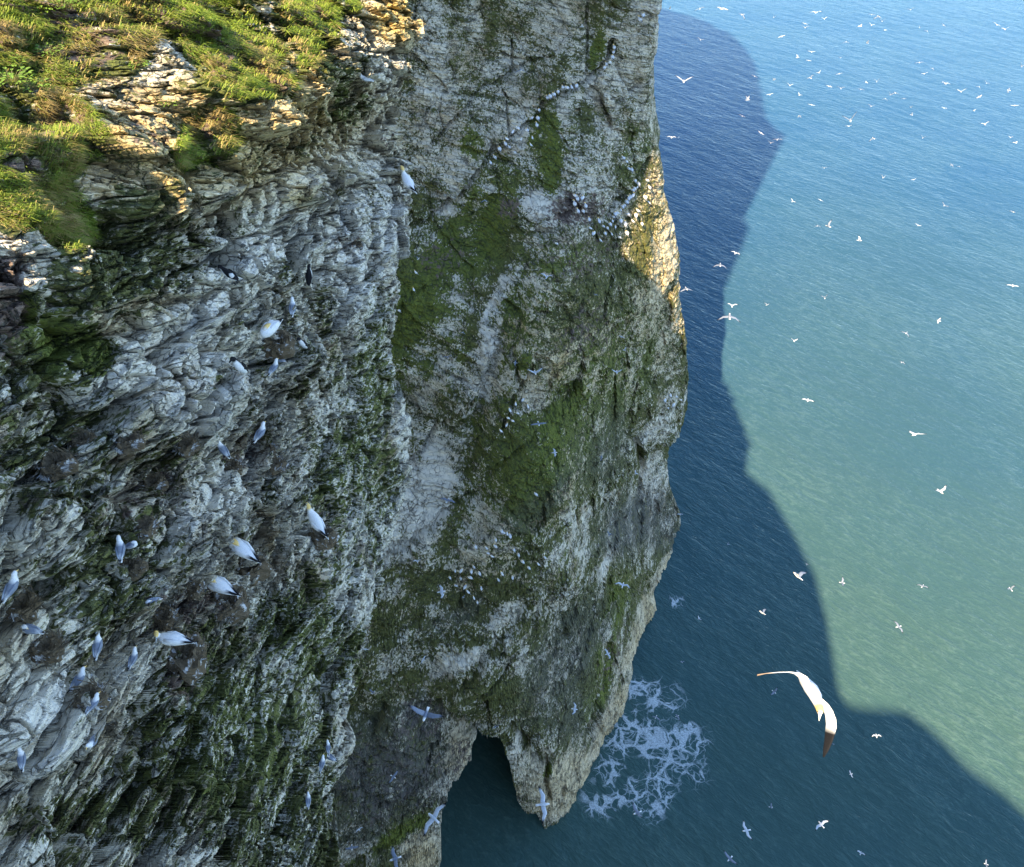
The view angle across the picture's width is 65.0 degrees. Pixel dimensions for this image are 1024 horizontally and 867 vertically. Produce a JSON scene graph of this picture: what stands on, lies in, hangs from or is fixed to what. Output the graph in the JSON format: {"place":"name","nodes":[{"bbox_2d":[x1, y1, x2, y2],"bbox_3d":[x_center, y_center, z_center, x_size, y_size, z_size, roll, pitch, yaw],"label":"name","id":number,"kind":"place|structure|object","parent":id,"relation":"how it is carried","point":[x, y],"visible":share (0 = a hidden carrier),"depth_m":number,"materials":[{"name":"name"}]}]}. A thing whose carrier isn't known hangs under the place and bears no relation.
{"place":"outdoors","nodes":[
{"label":"outdoors","id":0,"kind":"place"},
{"bbox_2d":[0,0,425,866],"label":"cliff","id":1,"kind":"structure","parent":0,"point":[148,316],"depth_m":15.75,"materials":[{"name":"grey stone"}]},
{"bbox_2d":[0,569,18,604],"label":"kittiwake","id":2,"kind":"object","parent":1,"relation":"on","point":[10,587],"visible":1,"depth_m":9.15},
{"bbox_2d":[0,52,25,69],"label":"leafy plant","id":3,"kind":"object","parent":1,"relation":"on","point":[8,66],"visible":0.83,"depth_m":14.43,"materials":[{"name":"green plant"}]},
{"bbox_2d":[0,66,33,86],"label":"leafy plant","id":4,"kind":"object","parent":1,"relation":"on","point":[20,76],"visible":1,"depth_m":12.99,"materials":[{"name":"green plant"}]},
{"bbox_2d":[17,747,26,772],"bbox_3d":[-5.814,3.851,9.508,0.101,0.162,0.314,-14,45,-14],"label":"kittiwake","id":5,"kind":"object","parent":1,"relation":"on","point":[21,758],"visible":0.99,"depth_m":9.51,"materials":[{"name":"white"}]},
{"bbox_2d":[0,583,47,624],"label":"nest","id":6,"kind":"object","parent":1,"relation":"on","point":[25,606],"visible":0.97,"depth_m":10.16,"materials":[{"name":"brown plant"}]},
{"bbox_2d":[21,623,46,633],"bbox_3d":[-5.988,2.452,10.057,0.317,0.135,0.124,7,43,7],"label":"kittiwake","id":7,"kind":"object","parent":1,"relation":"on","point":[27,628],"visible":1,"depth_m":10.04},
{"bbox_2d":[21,77,51,91],"bbox_3d":[-7.895,-5.713,13.227,0.568,0.189,0.569,0,43,0],"label":"leafy plant","id":8,"kind":"object","parent":1,"relation":"on","point":[29,89],"visible":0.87,"depth_m":13.25,"materials":[{"name":"green plant"}]},
{"bbox_2d":[29,1,60,12],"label":"leafy plant","id":9,"kind":"object","parent":1,"relation":"on","point":[44,8],"visible":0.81,"depth_m":15.89,"materials":[{"name":"green plant"}]},
{"bbox_2d":[27,628,68,668],"bbox_3d":[-6.012,2.759,10.399,0.556,0.325,0.536,-1,43,-1],"label":"nest","id":10,"kind":"object","parent":1,"relation":"on","point":[49,649],"visible":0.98,"depth_m":10.36,"materials":[{"name":"brown plant"}]},
{"bbox_2d":[33,42,63,56],"bbox_3d":[-8.767,-7.224,15.178,0.551,0.189,0.506,16,45,17],"label":"leafy plant","id":11,"kind":"object","parent":1,"relation":"on","point":[47,47],"visible":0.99,"depth_m":15.19,"materials":[{"name":"green plant"}]},
{"bbox_2d":[31,443,79,482],"bbox_3d":[-6.101,0.391,10.731,0.629,0.344,0.636,-17,46,-17],"label":"nest","id":12,"kind":"object","parent":1,"relation":"on","point":[54,466],"visible":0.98,"depth_m":10.69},
{"bbox_2d":[47,0,81,10],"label":"leafy plant","id":13,"kind":"object","parent":1,"relation":"on","point":[61,7],"visible":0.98,"depth_m":16.02,"materials":[{"name":"green plant"}]},
{"bbox_2d":[66,666,85,692],"bbox_3d":[-5.797,3.271,10.700,0.123,0.197,0.383,21,47,21],"label":"kittiwake","id":14,"kind":"object","parent":1,"relation":"on","point":[80,675],"visible":0.97,"depth_m":10.70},
{"bbox_2d":[63,424,96,449],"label":"nest","id":15,"kind":"object","parent":1,"relation":"on","point":[83,437],"visible":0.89,"depth_m":11.45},
{"bbox_2d":[66,671,110,711],"bbox_3d":[-5.564,3.454,10.548,0.556,0.325,0.536,21,47,21],"label":"nest","id":16,"kind":"object","parent":1,"relation":"on","point":[94,688],"visible":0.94,"depth_m":10.56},
{"bbox_2d":[85,734,97,749],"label":"kittiwake","id":17,"kind":"object","parent":1,"relation":"on","point":[91,743],"visible":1,"depth_m":10.35,"materials":[{"name":"white"}]},
{"bbox_2d":[85,691,100,714],"bbox_3d":[-5.424,3.486,10.369,0.105,0.169,0.329,21,47,21],"label":"kittiwake","id":18,"kind":"object","parent":1,"relation":"on","point":[94,701],"visible":1,"depth_m":10.37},
{"bbox_2d":[92,632,102,661],"bbox_3d":[-5.801,2.960,11.210,0.135,0.217,0.422,-3,43,-4],"label":"kittiwake","id":19,"kind":"object","parent":1,"relation":"on","point":[97,645],"visible":1,"depth_m":11.21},
{"bbox_2d":[115,535,125,563],"bbox_3d":[-5.704,1.673,11.671,0.141,0.226,0.439,-10,44,-11],"label":"kittiwake","id":20,"kind":"object","parent":1,"relation":"on","point":[120,548],"visible":1,"depth_m":11.67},
{"bbox_2d":[110,428,147,455],"bbox_3d":[-5.627,0.095,11.799,0.524,0.287,0.530,-7,44,-8],"label":"nest","id":21,"kind":"object","parent":1,"relation":"on","point":[134,442],"visible":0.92,"depth_m":11.74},
{"bbox_2d":[125,540,137,548],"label":"kittiwake","id":22,"kind":"object","parent":1,"relation":"on","point":[131,544],"visible":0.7,"depth_m":11.97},
{"bbox_2d":[127,646,137,670],"bbox_3d":[-5.788,3.421,12.236,0.120,0.192,0.373,7,43,7],"label":"kittiwake","id":23,"kind":"object","parent":1,"relation":"on","point":[133,657],"visible":1,"depth_m":12.23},
{"bbox_2d":[120,554,150,580],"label":"nest","id":24,"kind":"object","parent":1,"relation":"on","point":[138,568],"visible":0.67,"depth_m":12.24,"materials":[{"name":"brown plant"}]},
{"bbox_2d":[128,58,150,69],"bbox_3d":[-7.596,-7.502,16.327,0.481,0.170,0.447,29,50,27],"label":"leafy plant","id":25,"kind":"object","parent":1,"relation":"on","point":[137,65],"visible":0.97,"depth_m":16.31,"materials":[{"name":"green plant"}]},
{"bbox_2d":[130,511,159,538],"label":"nest","id":26,"kind":"object","parent":1,"relation":"on","point":[148,526],"visible":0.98,"depth_m":12.39,"materials":[{"name":"brown plant"}]},
{"bbox_2d":[134,467,169,491],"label":"nest","id":27,"kind":"object","parent":1,"relation":"on","point":[157,480],"visible":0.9,"depth_m":13.84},
{"bbox_2d":[145,597,163,603],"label":"kittiwake","id":28,"kind":"object","parent":1,"relation":"on","point":[150,600],"visible":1,"depth_m":12.20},
{"bbox_2d":[152,602,179,630],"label":"nest","id":29,"kind":"object","parent":1,"relation":"on","point":[164,619],"visible":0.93,"depth_m":13.87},
{"bbox_2d":[158,100,180,106],"bbox_3d":[-6.867,-6.620,16.131,0.382,0.140,0.324,0,43,0],"label":"leafy plant","id":30,"kind":"object","parent":1,"relation":"on","point":[169,105],"visible":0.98,"depth_m":16.07,"materials":[{"name":"green plant"}]},
{"bbox_2d":[154,630,196,645],"bbox_3d":[-5.498,3.308,13.119,0.644,0.311,0.258,-8,44,-8],"label":"gannet","id":31,"kind":"object","parent":1,"relation":"on","point":[173,638],"visible":1,"depth_m":13.09,"materials":[{"name":"white"}]},
{"bbox_2d":[0,0,365,252],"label":"grass","id":32,"kind":"structure","parent":1,"relation":"on","point":[77,239],"depth_m":15.65,"materials":[{"name":"green plant"}]},
{"bbox_2d":[161,630,209,685],"bbox_3d":[-5.615,3.827,13.755,0.883,0.567,0.915,18,46,18],"label":"nest","id":33,"kind":"object","parent":1,"relation":"on","point":[189,664],"visible":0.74,"depth_m":13.62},
{"bbox_2d":[170,432,201,457],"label":"nest","id":34,"kind":"object","parent":1,"relation":"on","point":[187,447],"visible":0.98,"depth_m":14.40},
{"bbox_2d":[184,578,208,601],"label":"nest","id":35,"kind":"object","parent":1,"relation":"on","point":[195,590],"visible":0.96,"depth_m":14.54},
{"bbox_2d":[209,599,234,620],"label":"nest","id":36,"kind":"object","parent":1,"relation":"on","point":[225,612],"visible":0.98,"depth_m":15.51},
{"bbox_2d":[217,442,230,458],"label":"kittiwake","id":37,"kind":"object","parent":1,"relation":"on","point":[223,449],"visible":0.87,"depth_m":16.12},
{"bbox_2d":[207,575,241,596],"bbox_3d":[-5.589,2.937,15.509,0.849,0.310,0.308,18,46,18],"label":"gannet","id":38,"kind":"object","parent":1,"relation":"on","point":[220,584],"visible":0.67,"depth_m":15.45,"materials":[{"name":"white"}]},
{"bbox_2d":[218,265,238,285],"bbox_3d":[-5.614,-3.128,15.893,0.520,0.354,0.166,21,47,21],"label":"auk","id":39,"kind":"object","parent":1,"relation":"on","point":[230,274],"visible":1,"depth_m":15.81,"materials":[{"name":"black"}]},
{"bbox_2d":[209,582,252,624],"bbox_3d":[-5.609,3.392,16.043,0.915,0.567,0.883,-12,44,-13],"label":"nest","id":40,"kind":"object","parent":1,"relation":"on","point":[241,604],"visible":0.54,"depth_m":15.94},
{"bbox_2d":[224,455,245,474],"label":"nest","id":41,"kind":"object","parent":1,"relation":"on","point":[233,464],"visible":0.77,"depth_m":17.04,"materials":[{"name":"brown plant"}]},
{"bbox_2d":[229,357,247,372],"bbox_3d":[-5.395,-1.308,15.831,0.208,0.626,0.412,14,45,14],"label":"auk","id":42,"kind":"object","parent":1,"relation":"on","point":[239,366],"visible":0.91,"depth_m":15.75,"materials":[{"name":"white"}]},
{"bbox_2d":[229,537,261,563],"bbox_3d":[-5.299,2.316,15.954,0.889,0.325,0.322,26,49,25],"label":"gannet","id":43,"kind":"object","parent":1,"relation":"on","point":[240,547],"visible":0.81,"depth_m":15.89,"materials":[{"name":"white"}]},
{"bbox_2d":[236,551,272,587],"bbox_3d":[-5.948,3.054,18.378,0.833,0.593,0.859,-19,46,-19],"label":"nest","id":44,"kind":"object","parent":1,"relation":"on","point":[263,569],"visible":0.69,"depth_m":18.26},
{"bbox_2d":[252,421,265,443],"bbox_3d":[-5.682,-0.033,18.046,0.183,0.294,0.572,18,46,18],"label":"kittiwake","id":45,"kind":"object","parent":1,"relation":"on","point":[260,432],"visible":1,"depth_m":18.04,"materials":[{"name":"white"}]},
{"bbox_2d":[253,442,278,456],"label":"nest","id":46,"kind":"object","parent":1,"relation":"on","point":[273,447],"visible":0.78,"depth_m":18.88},
{"bbox_2d":[260,318,283,337],"bbox_3d":[-5.551,-2.522,18.608,0.318,0.322,0.879,14,45,14],"label":"gannet","id":47,"kind":"object","parent":1,"relation":"on","point":[269,328],"visible":0.99,"depth_m":18.40,"materials":[{"name":"white"}]},
{"bbox_2d":[267,358,278,375],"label":"kittiwake","id":48,"kind":"object","parent":1,"relation":"on","point":[273,367],"visible":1,"depth_m":19.15,"materials":[{"name":"white"}]},
{"bbox_2d":[266,453,288,474],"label":"nest","id":49,"kind":"object","parent":1,"relation":"on","point":[279,465],"visible":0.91,"depth_m":18.56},
{"bbox_2d":[262,328,296,359],"bbox_3d":[-5.712,-2.201,19.652,0.883,0.567,0.915,-33,52,-31],"label":"nest","id":50,"kind":"object","parent":1,"relation":"on","point":[282,347],"visible":0.91,"depth_m":19.48,"materials":[{"name":"brown plant"}]},
{"bbox_2d":[288,297,295,316],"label":"kittiwake","id":51,"kind":"object","parent":1,"relation":"on","point":[291,306],"visible":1,"depth_m":20.64,"materials":[{"name":"white"}]},
{"bbox_2d":[296,337,307,353],"bbox_3d":[-5.335,-2.266,20.391,0.176,0.527,0.347,18,46,18],"label":"auk","id":52,"kind":"object","parent":1,"relation":"on","point":[302,343],"visible":0.99,"depth_m":20.34,"materials":[{"name":"white"}]},
{"bbox_2d":[306,791,310,808],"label":"kittiwake","id":53,"kind":"object","parent":1,"relation":"on","point":[308,799],"visible":1,"depth_m":20.34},
{"bbox_2d":[305,264,313,285],"bbox_3d":[-5.461,-4.281,21.670,0.187,0.561,0.370,7,43,7],"label":"auk","id":54,"kind":"object","parent":1,"relation":"on","point":[308,275],"visible":1,"depth_m":21.59,"materials":[{"name":"black"}]},
{"bbox_2d":[305,502,328,539],"bbox_3d":[-5.334,2.332,21.852,0.351,0.658,1.169,-30,51,-28],"label":"gannet","id":55,"kind":"object","parent":1,"relation":"on","point":[316,521],"visible":0.94,"depth_m":21.81,"materials":[{"name":"white"}]},
{"bbox_2d":[319,754,324,772],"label":"kittiwake","id":56,"kind":"object","parent":1,"relation":"on","point":[321,763],"visible":0.98,"depth_m":22.11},
{"bbox_2d":[308,523,338,550],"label":"nest","id":57,"kind":"object","parent":1,"relation":"on","point":[320,540],"visible":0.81,"depth_m":22.17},
{"bbox_2d":[326,739,330,755],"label":"kittiwake","id":58,"kind":"object","parent":1,"relation":"on","point":[328,746],"visible":1,"depth_m":22.69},
{"bbox_2d":[326,753,337,761],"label":"kittiwake","id":59,"kind":"object","parent":1,"relation":"on","point":[331,757],"visible":0.83,"depth_m":23.20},
{"bbox_2d":[352,240,363,249],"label":"nest","id":60,"kind":"object","parent":1,"relation":"on","point":[358,244],"visible":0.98,"depth_m":25.97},
{"bbox_2d":[360,74,375,81],"bbox_3d":[-5.168,-12.626,28.483,0.633,0.326,0.203,-7,43,-7],"label":"fulmar","id":61,"kind":"object","parent":1,"relation":"on","point":[363,77],"visible":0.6,"depth_m":28.44,"materials":[{"name":"white"}]},
{"bbox_2d":[400,165,416,193],"bbox_3d":[-4.128,-10.092,31.841,0.406,0.761,1.353,-26,49,-25],"label":"gannet","id":62,"kind":"object","parent":1,"relation":"on","point":[407,181],"visible":1,"depth_m":31.80,"materials":[{"name":"white"}]},
{"bbox_2d":[345,844,359,849],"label":"gull","id":63,"kind":"object","parent":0,"point":[351,847],"visible":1,"depth_m":69.91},
{"bbox_2d":[388,770,397,783],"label":"gull","id":64,"kind":"object","parent":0,"point":[394,775],"visible":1,"depth_m":66.70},
{"bbox_2d":[390,845,400,866],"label":"gull","id":65,"kind":"object","parent":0,"point":[394,858],"visible":1,"depth_m":36.68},
{"bbox_2d":[408,705,443,721],"bbox_3d":[-2.851,9.251,26.555,1.296,0.311,0.580,16,45,5],"label":"gull","id":66,"kind":"object","parent":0,"point":[425,714],"visible":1,"depth_m":26.51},
{"bbox_2d":[423,802,446,836],"bbox_3d":[-2.865,13.989,29.250,0.580,0.121,1.406,30,76,28],"label":"gull","id":67,"kind":"object","parent":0,"point":[430,821],"visible":1,"depth_m":29.23,"materials":[{"name":"white"}]},
{"bbox_2d":[437,584,444,598],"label":"gull","id":68,"kind":"object","parent":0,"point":[441,591],"visible":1,"depth_m":50.49,"materials":[{"name":"white"}]},
{"bbox_2d":[330,0,688,866],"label":"headland","id":69,"kind":"structure","parent":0,"point":[522,662],"depth_m":88.53,"materials":[{"name":"grey stone"}]},
{"bbox_2d":[530,421,545,425],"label":"gull","id":70,"kind":"object","parent":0,"point":[538,423],"visible":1,"depth_m":58.52,"materials":[{"name":"white"}]},
{"bbox_2d":[535,785,549,823],"bbox_3d":[1.185,14.161,30.670,0.580,0.121,1.406,-3,48,-4],"label":"gull","id":71,"kind":"object","parent":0,"point":[542,804],"visible":1,"depth_m":30.63,"materials":[{"name":"white"}]},
{"bbox_2d":[571,701,577,715],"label":"gull","id":72,"kind":"object","parent":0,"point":[574,709],"visible":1,"depth_m":69.06,"materials":[{"name":"white"}]},
{"bbox_2d":[615,582,630,588],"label":"gull","id":73,"kind":"object","parent":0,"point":[623,584],"visible":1,"depth_m":61.07,"materials":[{"name":"white"}]},
{"bbox_2d":[632,802,641,817],"bbox_3d":[5.279,15.954,33.894,0.400,0.214,0.894,-14,25,-14],"label":"gull","id":74,"kind":"object","parent":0,"point":[637,812],"visible":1,"depth_m":33.95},
{"bbox_2d":[718,313,740,322],"bbox_3d":[7.847,-4.155,29.018,0.783,0.258,0.378,-10,44,-11],"label":"gull","id":75,"kind":"object","parent":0,"point":[729,316],"visible":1,"depth_m":28.98,"materials":[{"name":"white"}]},
{"bbox_2d":[724,851,737,864],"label":"gull","id":76,"kind":"object","parent":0,"point":[729,858],"visible":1,"depth_m":40.05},
{"bbox_2d":[440,0,1023,866],"bbox_3d":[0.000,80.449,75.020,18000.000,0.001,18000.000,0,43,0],"label":"sea","id":77,"kind":"structure","parent":0,"point":[776,480],"depth_m":153.50,"materials":[{"name":"liquid"}]},
{"bbox_2d":[743,820,752,840],"bbox_3d":[10.224,17.318,35.047,0.400,0.084,0.969,-7,33,-7],"label":"gull","id":78,"kind":"object","parent":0,"point":[746,830],"visible":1,"depth_m":35.02,"materials":[{"name":"white"}]},
{"bbox_2d":[757,670,836,756],"bbox_3d":[3.970,3.840,11.149,0.774,1.041,1.089,-16,45,-16],"label":"gannet","id":79,"kind":"object","parent":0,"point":[812,691],"visible":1,"depth_m":11.09,"materials":[{"name":"white"}]},
{"bbox_2d":[793,572,806,579],"bbox_3d":[9.141,4.492,25.579,0.894,0.214,0.400,8,28,-47],"label":"gull","id":80,"kind":"object","parent":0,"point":[799,574],"visible":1,"depth_m":25.63,"materials":[{"name":"white"}]},
{"bbox_2d":[815,820,828,830],"bbox_3d":[15.246,19.277,39.619,0.970,0.084,0.400,-21,47,-21],"label":"gull","id":81,"kind":"object","parent":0,"point":[820,824],"visible":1,"depth_m":39.61,"materials":[{"name":"white"}]}
]}

